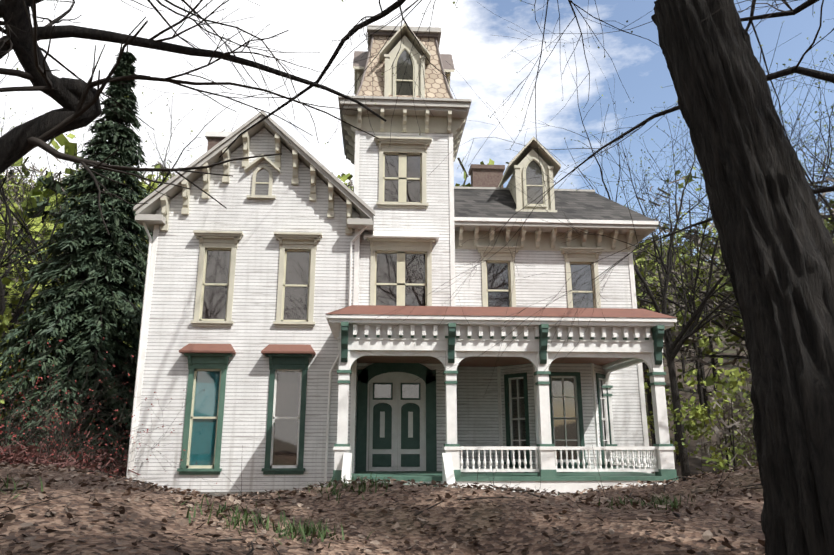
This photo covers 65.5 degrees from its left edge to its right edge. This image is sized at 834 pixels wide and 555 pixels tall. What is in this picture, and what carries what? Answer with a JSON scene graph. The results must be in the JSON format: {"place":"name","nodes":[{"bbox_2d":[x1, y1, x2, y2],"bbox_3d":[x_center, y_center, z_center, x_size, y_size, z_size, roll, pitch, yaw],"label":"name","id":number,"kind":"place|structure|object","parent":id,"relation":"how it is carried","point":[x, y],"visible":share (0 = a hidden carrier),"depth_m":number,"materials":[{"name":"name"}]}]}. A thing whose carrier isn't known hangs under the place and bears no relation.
{"place":"outdoors","nodes":[
{"label":"outdoors","id":0,"kind":"place"},
{"bbox_2d":[0,221,764,554],"bbox_3d":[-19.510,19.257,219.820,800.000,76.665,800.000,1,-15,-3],"label":"terrain","id":1,"kind":"structure","parent":0,"point":[514,531],"depth_m":5.99,"materials":[{"name":"brown soil"}]},
{"bbox_2d":[0,31,152,475],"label":"spruce","id":2,"kind":"object","parent":1,"relation":"on","point":[100,297],"visible":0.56,"depth_m":22.24,"materials":[{"name":"green plant"}]},
{"bbox_2d":[0,330,216,491],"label":"shrub","id":3,"kind":"object","parent":1,"relation":"on","point":[16,456],"depth_m":15.91,"materials":[{"name":"brown plant"}]},
{"bbox_2d":[0,314,756,473],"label":"understorey","id":4,"kind":"object","parent":1,"relation":"on","point":[745,456],"visible":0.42,"depth_m":21.32,"materials":[{"name":"green plant"}]},
{"bbox_2d":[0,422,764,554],"bbox_3d":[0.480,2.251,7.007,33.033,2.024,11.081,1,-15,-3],"label":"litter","id":5,"kind":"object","parent":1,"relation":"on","point":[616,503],"visible":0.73,"depth_m":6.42,"materials":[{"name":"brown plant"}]},
{"bbox_2d":[126,23,677,496],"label":"house","id":6,"kind":"structure","parent":1,"relation":"on","point":[276,283],"depth_m":19.07,"materials":[{"name":"white wood"}]},
{"bbox_2d":[0,19,833,480],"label":"trees","id":7,"kind":"object","parent":1,"relation":"on","point":[674,347],"visible":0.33,"depth_m":27.35,"materials":[{"name":"brown plant"}]},
{"bbox_2d":[0,130,833,461],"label":"hill trees","id":8,"kind":"object","parent":1,"relation":"on","point":[40,200],"visible":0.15,"depth_m":43.05,"materials":[{"name":"green plant"}]},
{"bbox_2d":[0,21,833,442],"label":"buds","id":9,"kind":"object","parent":1,"relation":"on","point":[574,167],"visible":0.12,"depth_m":27.44,"materials":[{"name":"green plant"}]},
{"bbox_2d":[321,0,833,554],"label":"tree","id":10,"kind":"object","parent":1,"relation":"on","point":[777,244],"visible":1,"depth_m":4.58,"materials":[{"name":"brown plant"}]},
{"bbox_2d":[0,0,833,395],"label":"tree branches","id":11,"kind":"object","parent":10,"relation":"attached to","point":[78,100],"visible":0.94,"depth_m":4.72,"materials":[{"name":"brown plant"}]},
{"bbox_2d":[315,0,814,165],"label":"tree buds","id":12,"kind":"object","parent":10,"relation":"attached to","point":[516,72],"visible":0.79,"depth_m":13.24,"materials":[{"name":"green plant"}]},
{"bbox_2d":[0,0,833,264],"label":"sky","id":13,"kind":"structure","parent":0,"point":[468,30],"materials":[{"name":"white"}]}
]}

